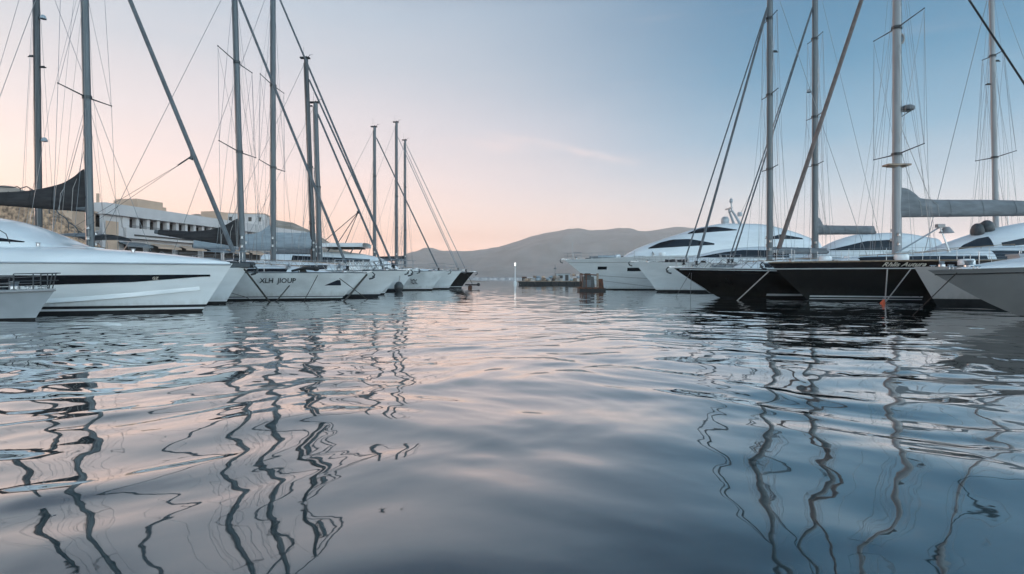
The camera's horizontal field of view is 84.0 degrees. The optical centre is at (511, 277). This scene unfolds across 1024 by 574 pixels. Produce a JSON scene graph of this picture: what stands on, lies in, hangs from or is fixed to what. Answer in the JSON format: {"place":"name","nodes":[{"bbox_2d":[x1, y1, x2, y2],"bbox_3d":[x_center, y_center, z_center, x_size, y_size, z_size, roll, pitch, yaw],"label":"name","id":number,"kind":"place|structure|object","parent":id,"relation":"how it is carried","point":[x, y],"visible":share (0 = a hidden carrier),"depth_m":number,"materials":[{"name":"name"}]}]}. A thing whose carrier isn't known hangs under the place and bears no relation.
{"place":"outdoors","nodes":[
{"label":"outdoors","id":0,"kind":"place"},
{"bbox_2d":[94,193,315,260],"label":"clubhouse","id":1,"kind":"structure","parent":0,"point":[152,216],"depth_m":111.97,"materials":[{"name":"white paint"}]},
{"bbox_2d":[0,185,487,281],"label":"hillside","id":2,"kind":"structure","parent":0,"point":[283,224],"depth_m":229.56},
{"bbox_2d":[228,213,269,225],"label":"hill house","id":3,"kind":"structure","parent":2,"relation":"on","point":[250,218],"depth_m":206.11,"materials":[{"name":"white paint"}]},
{"bbox_2d":[0,279,1023,573],"bbox_3d":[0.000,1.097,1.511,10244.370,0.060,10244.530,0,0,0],"label":"water","id":4,"kind":"structure","parent":0,"point":[498,427],"depth_m":3.93,"materials":[{"name":"teal liquid"}]},
{"bbox_2d":[0,273,60,320],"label":"motorboat","id":5,"kind":"object","parent":4,"relation":"on","point":[17,302],"visible":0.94,"depth_m":14.71,"materials":[{"name":"grey paint"}]},
{"bbox_2d":[0,0,150,250],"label":"sailing yacht","id":6,"kind":"object","parent":4,"relation":"on","point":[38,139],"visible":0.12,"depth_m":30.91,"materials":[{"name":"white paint"}]},
{"bbox_2d":[0,218,232,313],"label":"motor yacht","id":7,"kind":"object","parent":4,"relation":"on","point":[94,280],"visible":0.92,"depth_m":17.39,"materials":[{"name":"white paint"}]},
{"bbox_2d":[0,275,209,285],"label":"hull window","id":8,"kind":"structure","parent":7,"relation":"in","point":[63,279],"depth_m":17.03,"materials":[{"name":"black glass"}]},
{"bbox_2d":[0,0,258,303],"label":"sailing yacht","id":9,"kind":"object","parent":4,"relation":"on","point":[75,193],"visible":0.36,"depth_m":23.91,"materials":[{"name":"white paint"}]},
{"bbox_2d":[244,268,269,301],"bbox_3d":[-10.872,0.547,24.600,0.080,1.858,2.099,0,0,13],"label":"mooring line","id":10,"kind":"object","parent":9,"relation":"attached to","point":[257,286],"visible":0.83,"depth_m":24.31,"materials":[{"name":"fabric"}]},
{"bbox_2d":[61,0,375,300],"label":"sailing yacht","id":11,"kind":"object","parent":4,"relation":"on","point":[274,282],"visible":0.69,"depth_m":28.36,"materials":[{"name":"white paint"}]},
{"bbox_2d":[343,274,367,301],"bbox_3d":[-7.500,0.649,26.750,0.090,1.661,1.981,0,0,28],"label":"mooring line","id":12,"kind":"object","parent":11,"relation":"attached to","point":[353,290],"visible":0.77,"depth_m":26.87,"materials":[{"name":"fabric"}]},
{"bbox_2d":[275,285,289,301],"bbox_3d":[-10.664,0.906,26.100,0.951,1.121,0.060,0,0,-41],"label":"mooring line","id":13,"kind":"object","parent":4,"relation":"in","point":[282,293],"visible":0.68,"depth_m":26.18,"materials":[{"name":"fabric"}]},
{"bbox_2d":[159,0,412,296],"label":"sailing yacht","id":14,"kind":"object","parent":4,"relation":"on","point":[379,283],"visible":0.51,"depth_m":32.39,"materials":[{"name":"white paint"}]},
{"bbox_2d":[198,54,408,294],"bbox_3d":[-13.570,-6.781,37.000,13.798,16.462,3.715,0,0,0],"label":"sailing yacht","id":15,"kind":"object","parent":4,"relation":"on","point":[303,240],"visible":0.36,"depth_m":36.90,"materials":[{"name":"white paint"}]},
{"bbox_2d":[249,93,389,269],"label":"sailing yacht","id":16,"kind":"object","parent":4,"relation":"on","point":[316,116],"visible":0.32,"depth_m":41.40,"materials":[{"name":"white paint"}]},
{"bbox_2d":[261,243,420,290],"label":"motor yacht","id":17,"kind":"object","parent":4,"relation":"on","point":[360,247],"visible":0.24,"depth_m":44.95,"materials":[{"name":"white paint"}]},
{"bbox_2d":[394,276,402,291],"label":"fender","id":18,"kind":"object","parent":17,"relation":"hanging from","point":[398,286],"visible":0.94,"depth_m":44.75,"materials":[{"name":"rubber"}]},
{"bbox_2d":[322,124,450,289],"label":"sailing yacht","id":19,"kind":"object","parent":4,"relation":"on","point":[425,280],"visible":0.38,"depth_m":49.89,"materials":[{"name":"white paint"}]},
{"bbox_2d":[351,121,466,288],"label":"sailing yacht","id":20,"kind":"object","parent":4,"relation":"on","point":[445,280],"visible":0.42,"depth_m":54.40,"materials":[{"name":"white paint"}]},
{"bbox_2d":[368,139,477,287],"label":"sailing yacht","id":21,"kind":"object","parent":4,"relation":"on","point":[460,280],"visible":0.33,"depth_m":59.91,"materials":[{"name":"black paint"}]},
{"bbox_2d":[465,283,479,287],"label":"floating boom","id":22,"kind":"object","parent":4,"relation":"on","point":[477,284],"visible":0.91,"depth_m":57.94,"materials":[{"name":"black rubber"}]},
{"bbox_2d":[468,277,579,278],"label":"breakwater","id":23,"kind":"object","parent":4,"relation":"in","point":[501,277],"visible":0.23,"depth_m":417.87,"materials":[{"name":"stone"}]},
{"bbox_2d":[517,281,579,284],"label":"pontoon","id":24,"kind":"object","parent":4,"relation":"on","point":[549,282],"visible":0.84,"depth_m":88.40,"materials":[{"name":"grey wood"}]},
{"bbox_2d":[554,268,570,280],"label":"deck shed","id":25,"kind":"structure","parent":24,"relation":"on","point":[565,276],"depth_m":89.30,"materials":[{"name":"grey paint"}]},
{"bbox_2d":[576,273,605,290],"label":"work raft","id":26,"kind":"object","parent":4,"relation":"on","point":[587,282],"visible":0.94,"depth_m":46.98,"materials":[{"name":"brown wood"}]},
{"bbox_2d":[560,197,821,289],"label":"motor yacht","id":27,"kind":"object","parent":4,"relation":"on","point":[616,272],"visible":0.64,"depth_m":50.62,"materials":[{"name":"grey paint"}]},
{"bbox_2d":[628,247,806,291],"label":"motor yacht","id":28,"kind":"object","parent":4,"relation":"on","point":[658,276],"visible":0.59,"depth_m":43.22,"materials":[{"name":"white paint"}]},
{"bbox_2d":[666,0,865,298],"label":"sailing yacht","id":29,"kind":"object","parent":4,"relation":"on","point":[731,281],"visible":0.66,"depth_m":30.87,"materials":[{"name":"black paint"}]},
{"bbox_2d":[713,0,913,264],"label":"sailing yacht","id":30,"kind":"object","parent":4,"relation":"on","point":[819,228],"visible":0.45,"depth_m":36.21,"materials":[{"name":"grey metal"}]},
{"bbox_2d":[741,233,941,261],"bbox_3d":[23.045,-0.875,40.600,14.435,4.650,3.400,0,0,0],"label":"motor yacht","id":31,"kind":"object","parent":4,"relation":"on","point":[845,246],"visible":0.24,"depth_m":39.61,"materials":[{"name":"white plastic"}]},
{"bbox_2d":[759,0,1023,301],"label":"sailing yacht","id":32,"kind":"object","parent":4,"relation":"on","point":[845,278],"visible":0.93,"depth_m":26.76,"materials":[{"name":"black paint"}]},
{"bbox_2d":[736,271,768,300],"bbox_3d":[11.302,0.561,27.100,1.819,1.813,0.056,0,0,34],"label":"mooring line","id":33,"kind":"object","parent":32,"relation":"attached to","point":[753,285],"visible":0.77,"depth_m":27.00,"materials":[{"name":"fabric"}]},
{"bbox_2d":[885,216,1023,253],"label":"motor yacht","id":34,"kind":"object","parent":4,"relation":"on","point":[985,233],"visible":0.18,"depth_m":30.57,"materials":[{"name":"white plastic"}]},
{"bbox_2d":[914,253,1023,305],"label":"motor yacht","id":35,"kind":"object","parent":4,"relation":"on","point":[948,294],"visible":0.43,"depth_m":22.30,"materials":[{"name":"grey paint"}]},
{"bbox_2d":[925,0,1023,249],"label":"sailing yacht","id":36,"kind":"object","parent":4,"relation":"on","point":[993,117],"visible":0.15,"depth_m":35.73,"materials":[{"name":"grey metal"}]},
{"bbox_2d":[928,250,1023,316],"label":"motor yacht","id":37,"kind":"object","parent":4,"relation":"on","point":[999,284],"visible":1,"depth_m":14.72,"materials":[{"name":"grey paint"}]},
{"bbox_2d":[913,273,956,314],"bbox_3d":[11.530,0.667,15.800,0.026,1.587,3.322,0,0,15],"label":"mooring line","id":38,"kind":"object","parent":37,"relation":"attached to","point":[935,293],"visible":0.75,"depth_m":15.18,"materials":[{"name":"fabric"}]},
{"bbox_2d":[0,0,1023,262],"label":"sky","id":39,"kind":"structure","parent":0,"point":[519,120],"materials":[{"name":"blue"}]},
{"bbox_2d":[452,262,583,276],"bbox_3d":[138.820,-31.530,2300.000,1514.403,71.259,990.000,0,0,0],"label":"foothill","id":40,"kind":"structure","parent":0,"point":[536,270],"depth_m":1989.57,"materials":[{"name":"grey"}]},
{"bbox_2d":[394,227,693,270],"bbox_3d":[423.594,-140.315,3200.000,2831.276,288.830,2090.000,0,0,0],"label":"mountain","id":41,"kind":"structure","parent":0,"point":[548,248],"depth_m":2642.58,"materials":[{"name":"grey"}]},
{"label":"quay","id":42,"kind":"structure","parent":0,"visible":0},
{"bbox_2d":[0,186,105,248],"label":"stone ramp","id":43,"kind":"structure","parent":42,"relation":"on","point":[10,212],"depth_m":62.51,"materials":[{"name":"beige stone"}]},
{"bbox_2d":[61,210,97,232],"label":"harbour house","id":44,"kind":"structure","parent":42,"relation":"on","point":[78,216],"depth_m":89.01,"materials":[{"name":"beige paint"}]},
{"bbox_3d":[15.693,1.045,24.100,0.229,0.388,0.230,0,0,0],"label":"mooring buoy","id":45,"kind":"object","parent":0,"visible":0},
{"bbox_2d":[884,269,887,302],"bbox_3d":[15.984,0.344,24.300,0.051,1.445,0.586,0,0,42],"label":"mooring line","id":46,"kind":"object","parent":45,"relation":"attached to","point":[886,284],"visible":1,"depth_m":24.29,"materials":[{"name":"fabric"}]},
{"bbox_2d":[885,269,910,301],"bbox_3d":[16.418,0.328,24.175,1.287,1.417,0.048,0,0,-11],"label":"mooring line","id":47,"kind":"object","parent":45,"relation":"attached to","point":[898,285],"visible":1,"depth_m":24.16,"materials":[{"name":"fabric"}]}
]}

